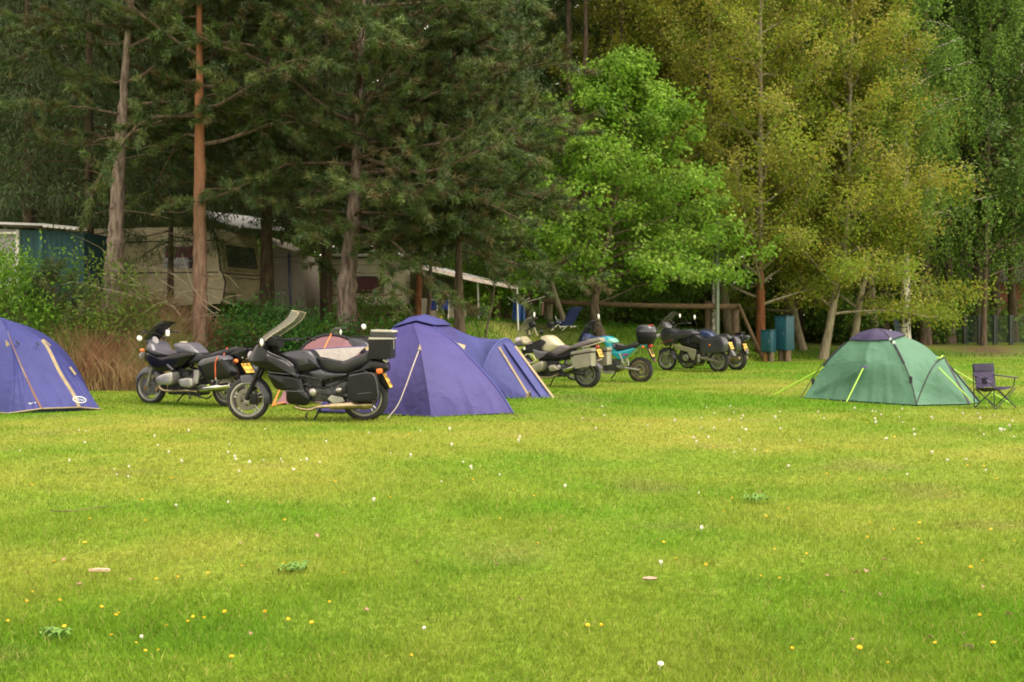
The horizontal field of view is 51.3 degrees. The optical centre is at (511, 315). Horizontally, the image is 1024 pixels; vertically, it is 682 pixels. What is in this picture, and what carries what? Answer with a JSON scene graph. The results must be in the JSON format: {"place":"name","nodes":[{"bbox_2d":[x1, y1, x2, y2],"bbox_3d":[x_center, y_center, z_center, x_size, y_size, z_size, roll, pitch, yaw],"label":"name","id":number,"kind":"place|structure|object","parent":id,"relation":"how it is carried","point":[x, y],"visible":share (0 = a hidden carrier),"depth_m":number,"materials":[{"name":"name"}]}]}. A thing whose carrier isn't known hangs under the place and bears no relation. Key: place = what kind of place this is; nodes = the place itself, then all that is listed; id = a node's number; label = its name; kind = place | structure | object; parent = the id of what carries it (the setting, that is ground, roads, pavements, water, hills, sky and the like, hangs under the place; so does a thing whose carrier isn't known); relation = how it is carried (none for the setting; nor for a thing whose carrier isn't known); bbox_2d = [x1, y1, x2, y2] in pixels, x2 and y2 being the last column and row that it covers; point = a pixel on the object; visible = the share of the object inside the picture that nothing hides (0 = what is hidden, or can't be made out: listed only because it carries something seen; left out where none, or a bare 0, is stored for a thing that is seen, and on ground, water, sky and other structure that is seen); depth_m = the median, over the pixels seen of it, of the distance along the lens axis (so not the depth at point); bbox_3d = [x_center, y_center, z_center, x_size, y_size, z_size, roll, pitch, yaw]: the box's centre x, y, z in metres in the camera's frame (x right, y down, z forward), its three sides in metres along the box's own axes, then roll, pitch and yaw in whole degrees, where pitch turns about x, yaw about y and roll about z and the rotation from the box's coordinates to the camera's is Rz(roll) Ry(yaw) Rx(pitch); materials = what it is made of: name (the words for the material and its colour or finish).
{"place":"outdoors","nodes":[
{"label":"outdoors","id":0,"kind":"place"},
{"bbox_2d":[0,319,1023,681],"bbox_3d":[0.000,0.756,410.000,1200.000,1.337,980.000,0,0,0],"label":"ground","id":1,"kind":"structure","parent":0,"point":[966,351],"depth_m":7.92,"materials":[{"name":"green plant"}]},
{"bbox_2d":[0,232,70,339],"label":"leafy bush","id":2,"kind":"object","parent":1,"relation":"on","point":[11,287],"visible":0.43,"depth_m":20.14,"materials":[{"name":"green plant"}]},
{"bbox_2d":[0,2,95,228],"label":"spruce tree","id":3,"kind":"object","parent":1,"relation":"on","point":[3,210],"visible":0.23,"depth_m":27.05,"materials":[{"name":"green plant"}]},
{"bbox_2d":[0,318,102,413],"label":"dome tent","id":4,"kind":"object","parent":1,"relation":"on","point":[39,372],"visible":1,"depth_m":15.81,"materials":[{"name":"purple"}]},
{"bbox_2d":[0,222,106,308],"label":"shed","id":5,"kind":"structure","parent":1,"relation":"on","point":[57,239],"depth_m":24.38,"materials":[{"name":"teal"}]},
{"bbox_2d":[0,229,106,343],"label":"leafy bush","id":6,"kind":"object","parent":1,"relation":"on","point":[26,276],"visible":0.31,"depth_m":20.74,"materials":[{"name":"green plant"}]},
{"bbox_2d":[1,249,123,341],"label":"pine sapling","id":7,"kind":"object","parent":1,"relation":"on","point":[53,269],"visible":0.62,"depth_m":20.81,"materials":[{"name":"green plant"}]},
{"bbox_2d":[0,0,128,230],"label":"spruce tree","id":8,"kind":"object","parent":1,"relation":"on","point":[9,143],"visible":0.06,"depth_m":32.92,"materials":[{"name":"green plant"}]},
{"bbox_2d":[0,0,146,230],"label":"spruce tree","id":9,"kind":"object","parent":1,"relation":"on","point":[22,5],"visible":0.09,"depth_m":30.54,"materials":[{"name":"green plant"}]},
{"bbox_2d":[35,295,120,359],"bbox_3d":[-8.648,0.465,20.917,2.077,1.990,2.141,0,0,0],"label":"leafy bush","id":10,"kind":"object","parent":1,"relation":"on","point":[49,328],"visible":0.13,"depth_m":20.55,"materials":[{"name":"green plant"}]},
{"bbox_2d":[0,0,163,229],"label":"spruce tree","id":11,"kind":"object","parent":1,"relation":"on","point":[25,216],"visible":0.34,"depth_m":26.37,"materials":[{"name":"green plant"}]},
{"bbox_2d":[1,0,189,229],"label":"spruce tree","id":12,"kind":"object","parent":1,"relation":"on","point":[77,121],"visible":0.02,"depth_m":32.78,"materials":[{"name":"green plant"}]},
{"bbox_2d":[57,238,166,354],"bbox_3d":[-7.792,-0.112,20.984,1.960,2.858,1.986,0,0,0],"label":"willow bush","id":13,"kind":"object","parent":1,"relation":"on","point":[117,320],"visible":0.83,"depth_m":20.84,"materials":[{"name":"green plant"}]},
{"bbox_2d":[0,281,232,391],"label":"dry brush","id":14,"kind":"object","parent":1,"relation":"on","point":[106,367],"visible":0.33,"depth_m":20.32,"materials":[{"name":"beige plant"}]},
{"bbox_2d":[0,0,243,234],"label":"spruce tree","id":15,"kind":"object","parent":1,"relation":"on","point":[89,52],"visible":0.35,"depth_m":24.53,"materials":[{"name":"green plant"}]},
{"bbox_2d":[110,278,172,340],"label":"willow bush","id":16,"kind":"object","parent":1,"relation":"on","point":[146,323],"visible":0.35,"depth_m":21.21,"materials":[{"name":"green plant"}]},
{"bbox_2d":[0,0,293,318],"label":"pine tree","id":17,"kind":"object","parent":1,"relation":"on","point":[168,100],"visible":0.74,"depth_m":21.96,"materials":[{"name":"green plant"}]},
{"bbox_2d":[34,0,259,230],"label":"spruce tree","id":18,"kind":"object","parent":1,"relation":"on","point":[114,117],"visible":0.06,"depth_m":29.63,"materials":[{"name":"green plant"}]},
{"bbox_2d":[65,235,241,332],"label":"bare twigs","id":19,"kind":"object","parent":1,"relation":"on","point":[174,307],"visible":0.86,"depth_m":21.29,"materials":[{"name":"brown wood"}]},
{"bbox_2d":[67,227,259,320],"bbox_3d":[-8.827,-0.981,27.033,4.653,2.381,2.124,0,0,14],"label":"caravan","id":20,"kind":"object","parent":1,"relation":"on","point":[230,268],"visible":0.45,"depth_m":25.93,"materials":[{"name":"brown"}]},
{"bbox_2d":[164,246,192,268],"bbox_3d":[-8.001,-1.420,25.746,0.880,0.540,0.018,0,0,14],"label":"window","id":21,"kind":"structure","parent":20,"relation":"in","point":[189,256],"depth_m":25.73,"materials":[{"name":"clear glass"}]},
{"bbox_2d":[223,242,258,271],"bbox_3d":[-6.725,-1.460,26.521,0.107,0.660,1.700,0,0,14],"label":"window","id":22,"kind":"structure","parent":20,"relation":"in","point":[228,265],"depth_m":26.47,"materials":[{"name":"brown glass"}]},
{"bbox_2d":[81,0,255,306],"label":"spruce tree","id":23,"kind":"object","parent":1,"relation":"on","point":[170,279],"visible":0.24,"depth_m":24.98,"materials":[{"name":"green plant"}]},
{"bbox_2d":[135,321,257,406],"bbox_3d":[-5.112,0.757,17.043,2.243,1.363,0.914,0,0,22],"label":"motorcycle","id":24,"kind":"object","parent":1,"relation":"on","point":[220,371],"visible":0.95,"depth_m":16.87,"materials":[{"name":"silver metal"}]},
{"bbox_2d":[110,1,315,317],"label":"spruce tree","id":25,"kind":"object","parent":1,"relation":"on","point":[236,213],"visible":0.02,"depth_m":32.68,"materials":[{"name":"green plant"}]},
{"bbox_2d":[197,322,257,352],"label":"bramble bush","id":26,"kind":"object","parent":1,"relation":"on","point":[217,348],"visible":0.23,"depth_m":21.06,"materials":[{"name":"green plant"}]},
{"bbox_2d":[74,0,408,347],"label":"pine tree","id":27,"kind":"object","parent":1,"relation":"on","point":[172,74],"visible":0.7,"depth_m":21.42,"materials":[{"name":"green plant"}]},
{"bbox_2d":[209,211,283,249],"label":"tarpaulin roof","id":28,"kind":"structure","parent":1,"relation":"on","point":[239,222],"depth_m":28.04,"materials":[{"name":"grey fabric"}]},
{"bbox_2d":[143,1,381,319],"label":"spruce tree","id":29,"kind":"object","parent":1,"relation":"on","point":[266,263],"visible":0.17,"depth_m":25.84,"materials":[{"name":"green plant"}]},
{"bbox_2d":[204,281,332,351],"bbox_3d":[-4.868,0.247,21.546,2.385,1.900,2.510,0,0,-44],"label":"bramble bush","id":30,"kind":"object","parent":1,"relation":"on","point":[264,320],"visible":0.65,"depth_m":21.29,"materials":[{"name":"green plant"}]},
{"bbox_2d":[206,1,380,253],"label":"spruce tree","id":31,"kind":"object","parent":1,"relation":"on","point":[294,199],"visible":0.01,"depth_m":34.06,"materials":[{"name":"green plant"}]},
{"bbox_2d":[273,238,319,320],"bbox_3d":[-6.036,-1.019,29.000,1.268,2.317,2.400,0,0,0],"label":"awning tent","id":32,"kind":"object","parent":1,"relation":"on","point":[290,275],"visible":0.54,"depth_m":28.00,"materials":[{"name":"grey fabric"}]},
{"bbox_2d":[261,302,360,352],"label":"bramble bush","id":33,"kind":"object","parent":1,"relation":"on","point":[309,333],"visible":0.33,"depth_m":21.19,"materials":[{"name":"green plant"}]},
{"bbox_2d":[227,310,397,420],"bbox_3d":[-2.706,0.669,14.351,2.298,1.494,0.971,0,0,3],"label":"motorcycle","id":34,"kind":"object","parent":1,"relation":"on","point":[305,378],"visible":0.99,"depth_m":14.16,"materials":[{"name":"black metal"}]},
{"bbox_2d":[211,0,415,321],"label":"spruce tree","id":35,"kind":"object","parent":1,"relation":"on","point":[326,287],"visible":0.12,"depth_m":27.36,"materials":[{"name":"green plant"}]},
{"bbox_2d":[271,333,368,405],"bbox_3d":[-3.279,0.881,18.732,1.602,1.163,4.241,0,0,27],"label":"tunnel tent","id":36,"kind":"object","parent":1,"relation":"on","point":[330,340],"visible":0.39,"depth_m":18.75,"materials":[{"name":"pink fabric"}]},
{"bbox_2d":[259,2,442,320],"bbox_3d":[-5.423,-7.535,35.710,6.463,15.868,6.440,0,0,-13],"label":"spruce tree","id":37,"kind":"object","parent":1,"relation":"on","point":[339,160],"visible":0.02,"depth_m":35.73,"materials":[{"name":"green plant"}]},
{"bbox_2d":[325,304,406,336],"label":"bramble bush","id":38,"kind":"object","parent":1,"relation":"on","point":[366,333],"visible":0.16,"depth_m":21.65,"materials":[{"name":"green plant"}]},
{"bbox_2d":[323,282,416,323],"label":"bramble bush","id":39,"kind":"object","parent":1,"relation":"on","point":[372,308],"visible":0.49,"depth_m":24.20,"materials":[{"name":"green plant"}]},
{"bbox_2d":[332,254,410,318],"bbox_3d":[-3.797,-0.705,28.900,2.198,1.810,2.500,0,0,0],"label":"caravan","id":40,"kind":"object","parent":1,"relation":"on","point":[370,281],"visible":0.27,"depth_m":28.00,"materials":[{"name":"beige metal"}]},
{"bbox_2d":[356,276,383,293],"bbox_3d":[-3.806,-0.820,27.985,0.893,0.460,0.031,0,0,0],"label":"window","id":41,"kind":"structure","parent":40,"relation":"in","point":[369,282],"depth_m":27.97,"materials":[{"name":"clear glass"}]},
{"bbox_2d":[145,0,607,334],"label":"pine tree","id":42,"kind":"object","parent":1,"relation":"on","point":[439,162],"visible":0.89,"depth_m":21.59,"materials":[{"name":"green plant"}]},
{"bbox_2d":[305,0,468,319],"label":"spruce tree","id":43,"kind":"object","parent":1,"relation":"on","point":[382,86],"visible":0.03,"depth_m":33.30,"materials":[{"name":"green plant"}]},
{"bbox_2d":[359,49,483,315],"bbox_3d":[-2.147,-3.353,25.869,3.930,7.361,3.798,0,0,0],"label":"pine tree","id":44,"kind":"object","parent":1,"relation":"on","point":[418,300],"visible":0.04,"depth_m":25.93,"materials":[{"name":"green plant"}]},
{"bbox_2d":[313,314,553,418],"bbox_3d":[-1.144,0.711,16.836,3.779,1.479,4.844,0,0,0],"label":"dome tent","id":45,"kind":"object","parent":1,"relation":"on","point":[440,367],"visible":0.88,"depth_m":15.41,"materials":[{"name":"purple"}]},
{"bbox_2d":[504,343,546,397],"bbox_3d":[0.204,0.919,18.192,0.878,0.913,0.259,0,0,45],"label":"door panel","id":46,"kind":"structure","parent":45,"relation":"in","point":[510,347],"depth_m":18.22,"materials":[{"name":"purple fabric"}]},
{"bbox_2d":[405,265,518,329],"bbox_3d":[-1.104,-0.539,28.752,4.774,1.852,2.324,0,0,-32],"label":"awning tent","id":47,"kind":"object","parent":1,"relation":"on","point":[445,280],"visible":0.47,"depth_m":28.99,"materials":[{"name":"white fabric"}]},
{"bbox_2d":[318,0,615,333],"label":"pine tree","id":48,"kind":"object","parent":1,"relation":"on","point":[456,223],"visible":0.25,"depth_m":23.39,"materials":[{"name":"green plant"}]},
{"bbox_2d":[410,1,549,317],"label":"spruce tree","id":49,"kind":"object","parent":1,"relation":"on","point":[470,314],"visible":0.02,"depth_m":34.57,"materials":[{"name":"green plant"}]},
{"bbox_2d":[434,245,531,319],"bbox_3d":[-0.955,-1.086,31.592,3.229,2.613,3.166,0,0,0],"label":"hazel bush","id":50,"kind":"object","parent":1,"relation":"on","point":[476,264],"visible":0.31,"depth_m":31.17,"materials":[{"name":"green plant"}]},
{"bbox_2d":[414,0,575,320],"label":"spruce tree","id":51,"kind":"object","parent":1,"relation":"on","point":[521,77],"visible":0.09,"depth_m":29.74,"materials":[{"name":"green plant"}]},
{"bbox_2d":[0,0,1023,320],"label":"wood","id":52,"kind":"object","parent":1,"relation":"on","point":[504,220],"depth_m":63.85,"materials":[{"name":"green plant"}]},
{"bbox_2d":[483,0,601,318],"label":"forest pine","id":53,"kind":"object","parent":1,"relation":"on","point":[544,27],"visible":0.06,"depth_m":42.49,"materials":[{"name":"green plant"}]},
{"bbox_2d":[501,0,604,316],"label":"forest pine","id":54,"kind":"object","parent":1,"relation":"on","point":[564,27],"visible":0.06,"depth_m":44.79,"materials":[{"name":"green plant"}]},
{"bbox_2d":[514,312,611,387],"bbox_3d":[0.866,0.671,21.187,2.251,1.497,0.971,0,0,30],"label":"motorcycle","id":55,"kind":"object","parent":1,"relation":"on","point":[551,352],"visible":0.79,"depth_m":20.96,"materials":[{"name":"beige metal"}]},
{"bbox_2d":[518,0,610,198],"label":"forest pine","id":56,"kind":"object","parent":1,"relation":"on","point":[553,81],"visible":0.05,"depth_m":45.91,"materials":[{"name":"green plant"}]},
{"bbox_2d":[537,0,605,319],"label":"forest pine","id":57,"kind":"object","parent":1,"relation":"on","point":[585,52],"visible":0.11,"depth_m":39.98,"materials":[{"name":"brown plant"}]},
{"bbox_2d":[565,0,594,314],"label":"forest pine","id":58,"kind":"object","parent":1,"relation":"on","point":[568,25],"visible":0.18,"depth_m":40.92,"materials":[{"name":"brown plant"}]},
{"bbox_2d":[534,253,638,323],"bbox_3d":[2.589,-1.015,36.899,3.661,2.889,3.769,0,0,0],"label":"woodland bush","id":59,"kind":"object","parent":1,"relation":"on","point":[566,295],"visible":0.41,"depth_m":36.58,"materials":[{"name":"green plant"}]},
{"bbox_2d":[564,314,656,381],"bbox_3d":[2.090,0.688,23.060,2.136,1.470,0.951,0,0,26],"label":"motorcycle","id":60,"kind":"object","parent":1,"relation":"on","point":[646,335],"visible":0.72,"depth_m":22.75,"materials":[{"name":"teal metal"}]},
{"bbox_2d":[526,0,704,323],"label":"poplar tree","id":61,"kind":"object","parent":1,"relation":"on","point":[593,15],"visible":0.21,"depth_m":40.85,"materials":[{"name":"green plant"}]},
{"bbox_2d":[446,43,790,335],"bbox_3d":[2.899,-3.556,30.738,9.558,8.771,9.709,0,0,0],"label":"maple tree","id":62,"kind":"object","parent":1,"relation":"on","point":[625,81],"visible":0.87,"depth_m":29.97,"materials":[{"name":"green plant"}]},
{"bbox_2d":[220,263,1023,341],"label":"undergrowth","id":63,"kind":"object","parent":1,"relation":"on","point":[1004,314],"visible":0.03,"depth_m":44.37,"materials":[{"name":"green plant"}]},
{"bbox_2d":[558,0,702,206],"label":"forest pine","id":64,"kind":"object","parent":1,"relation":"on","point":[575,27],"visible":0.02,"depth_m":44.75,"materials":[{"name":"green plant"}]},
{"bbox_2d":[520,290,762,359],"bbox_3d":[4.067,0.322,34.726,7.712,2.234,3.604,0,0,0],"label":"log frame","id":65,"kind":"object","parent":1,"relation":"on","point":[707,306],"visible":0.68,"depth_m":33.57,"materials":[{"name":"brown wood"}]},
{"bbox_2d":[607,266,706,327],"bbox_3d":[5.031,-0.788,37.648,3.622,2.762,3.572,0,0,0],"label":"woodland bush","id":66,"kind":"object","parent":1,"relation":"on","point":[646,298],"visible":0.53,"depth_m":37.00,"materials":[{"name":"green plant"}]},
{"bbox_2d":[587,0,751,327],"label":"poplar tree","id":67,"kind":"object","parent":1,"relation":"on","point":[643,12],"visible":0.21,"depth_m":37.92,"materials":[{"name":"green plant"}]},
{"bbox_2d":[652,268,734,329],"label":"woodland bush","id":68,"kind":"object","parent":1,"relation":"on","point":[696,318],"visible":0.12,"depth_m":39.47,"materials":[{"name":"green plant"}]},
{"bbox_2d":[657,312,740,371],"bbox_3d":[4.657,0.652,27.094,2.256,1.519,0.936,0,0,40],"label":"motorcycle","id":69,"kind":"object","parent":1,"relation":"on","point":[695,347],"visible":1,"depth_m":27.00,"materials":[{"name":"black metal"}]},
{"bbox_2d":[680,315,749,369],"bbox_3d":[5.296,0.693,28.110,2.110,1.451,0.956,0,0,41],"label":"motorcycle","id":70,"kind":"object","parent":1,"relation":"on","point":[741,355],"visible":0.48,"depth_m":27.57,"materials":[{"name":"black metal"}]},
{"bbox_2d":[680,189,750,332],"bbox_3d":[6.569,-1.772,34.196,2.217,5.079,2.075,0,0,33],"label":"birch tree","id":71,"kind":"object","parent":1,"relation":"on","point":[713,294],"visible":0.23,"depth_m":34.13,"materials":[{"name":"green plant"}]},
{"bbox_2d":[606,0,859,334],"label":"poplar tree","id":72,"kind":"object","parent":1,"relation":"on","point":[688,59],"visible":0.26,"depth_m":36.81,"materials":[{"name":"green plant"}]},
{"bbox_2d":[638,0,855,353],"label":"poplar tree","id":73,"kind":"object","parent":1,"relation":"on","point":[762,109],"visible":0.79,"depth_m":33.48,"materials":[{"name":"green plant"}]},
{"bbox_2d":[719,261,799,334],"bbox_3d":[8.997,-0.586,40.482,3.358,3.055,3.574,0,0,-29],"label":"woodland bush","id":74,"kind":"object","parent":1,"relation":"on","point":[770,322],"visible":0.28,"depth_m":39.92,"materials":[{"name":"green plant"}]},
{"bbox_2d":[760,330,776,361],"bbox_3d":[7.843,0.959,32.640,0.380,1.082,0.393,0,0,42],"label":"utility cabinet","id":75,"kind":"object","parent":1,"relation":"on","point":[768,343],"visible":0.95,"depth_m":32.52,"materials":[{"name":"teal metal"}]},
{"bbox_2d":[681,0,864,350],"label":"poplar tree","id":76,"kind":"object","parent":1,"relation":"on","point":[800,341],"visible":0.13,"depth_m":36.89,"materials":[{"name":"green plant"}]},
{"bbox_2d":[774,316,794,361],"bbox_3d":[8.400,0.747,32.890,0.463,1.507,0.450,0,0,-40],"label":"utility cabinet","id":77,"kind":"object","parent":1,"relation":"on","point":[784,326],"visible":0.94,"depth_m":32.74,"materials":[{"name":"teal metal"}]},
{"bbox_2d":[678,0,940,315],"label":"poplar tree","id":78,"kind":"object","parent":1,"relation":"on","point":[914,254],"visible":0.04,"depth_m":40.19,"materials":[{"name":"green plant"}]},
{"bbox_2d":[800,271,899,343],"bbox_3d":[12.395,-0.388,40.069,3.464,3.203,3.434,0,0,-22],"label":"woodland bush","id":79,"kind":"object","parent":1,"relation":"on","point":[840,325],"visible":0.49,"depth_m":39.59,"materials":[{"name":"green plant"}]},
{"bbox_2d":[746,0,981,358],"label":"poplar tree","id":80,"kind":"object","parent":1,"relation":"on","point":[870,168],"visible":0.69,"depth_m":34.14,"materials":[{"name":"green plant"}]},
{"bbox_2d":[768,0,990,337],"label":"poplar tree","id":81,"kind":"object","parent":1,"relation":"on","point":[892,269],"visible":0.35,"depth_m":35.02,"materials":[{"name":"green plant"}]},
{"bbox_2d":[774,328,1008,406],"bbox_3d":[6.099,0.832,17.847,2.381,1.266,3.539,0,0,-42],"label":"dome tent","id":82,"kind":"object","parent":1,"relation":"on","point":[879,365],"visible":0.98,"depth_m":17.43,"materials":[{"name":"green fabric"}]},
{"bbox_2d":[791,0,1001,328],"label":"poplar tree","id":83,"kind":"object","parent":1,"relation":"on","point":[949,289],"visible":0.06,"depth_m":38.03,"materials":[{"name":"green plant"}]},
{"bbox_2d":[816,0,1004,338],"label":"birch tree","id":84,"kind":"object","parent":1,"relation":"on","point":[932,64],"visible":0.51,"depth_m":35.53,"materials":[{"name":"green plant"}]},
{"bbox_2d":[877,267,975,344],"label":"woodland bush","id":85,"kind":"object","parent":1,"relation":"on","point":[938,328],"visible":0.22,"depth_m":40.50,"materials":[{"name":"green plant"}]},
{"bbox_2d":[917,0,976,344],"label":"forest pine","id":86,"kind":"object","parent":1,"relation":"on","point":[925,337],"visible":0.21,"depth_m":40.00,"materials":[{"name":"brown plant"}]},
{"bbox_2d":[871,2,1023,297],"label":"birch tree","id":87,"kind":"object","parent":1,"relation":"on","point":[968,259],"visible":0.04,"depth_m":42.45,"materials":[{"name":"green plant"}]},
{"bbox_2d":[875,0,1023,275],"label":"birch tree","id":88,"kind":"object","parent":1,"relation":"on","point":[945,15],"visible":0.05,"depth_m":40.98,"materials":[{"name":"green plant"}]},
{"bbox_2d":[913,266,992,341],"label":"woodland bush","id":89,"kind":"object","parent":1,"relation":"on","point":[970,323],"visible":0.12,"depth_m":42.77,"materials":[{"name":"green plant"}]},
{"bbox_2d":[891,0,1023,343],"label":"forest pine","id":90,"kind":"object","parent":1,"relation":"on","point":[952,340],"visible":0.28,"depth_m":39.80,"materials":[{"name":"green plant"}]},
{"bbox_2d":[895,0,1023,345],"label":"birch tree","id":91,"kind":"object","parent":1,"relation":"on","point":[1002,30],"visible":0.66,"depth_m":39.26,"materials":[{"name":"green plant"}]},
{"bbox_2d":[908,1,1023,342],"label":"forest pine","id":92,"kind":"object","parent":1,"relation":"on","point":[977,265],"visible":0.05,"depth_m":42.61,"materials":[{"name":"green plant"}]},
{"bbox_2d":[913,315,1022,344],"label":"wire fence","id":93,"kind":"object","parent":1,"relation":"on","point":[994,329],"visible":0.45,"depth_m":40.49,"materials":[{"name":"grey metal"}]},
{"bbox_2d":[934,1,1023,285],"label":"forest pine","id":94,"kind":"object","parent":1,"relation":"on","point":[1009,135],"visible":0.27,"depth_m":40.16,"materials":[{"name":"green plant"}]},
{"bbox_2d":[939,3,1023,341],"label":"forest pine","id":95,"kind":"object","parent":1,"relation":"on","point":[1012,304],"visible":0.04,"depth_m":43.36,"materials":[{"name":"green plant"}]},
{"bbox_2d":[940,12,1022,340],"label":"forest pine","id":96,"kind":"object","parent":1,"relation":"on","point":[997,293],"visible":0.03,"depth_m":45.88,"materials":[{"name":"green plant"}]},
{"bbox_2d":[939,251,1023,338],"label":"tree","id":97,"kind":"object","parent":1,"relation":"on","point":[1005,295],"depth_m":50.00,"materials":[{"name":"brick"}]},
{"bbox_2d":[939,31,1023,308],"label":"birch tree","id":98,"kind":"object","parent":1,"relation":"on","point":[1002,278],"visible":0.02,"depth_m":45.71,"materials":[{"name":"green plant"}]},
{"bbox_2d":[972,363,1018,408],"bbox_3d":[7.400,1.070,16.360,0.565,0.673,0.439,0,0,-30],"label":"camping chair","id":99,"kind":"object","parent":1,"relation":"on","point":[983,375],"visible":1,"depth_m":16.42,"materials":[{"name":"purple fabric"}]},
{"bbox_2d":[224,315,1023,385],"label":"bank grass","id":100,"kind":"structure","parent":0,"point":[484,320],"depth_m":30.84,"materials":[{"name":"green plant"}]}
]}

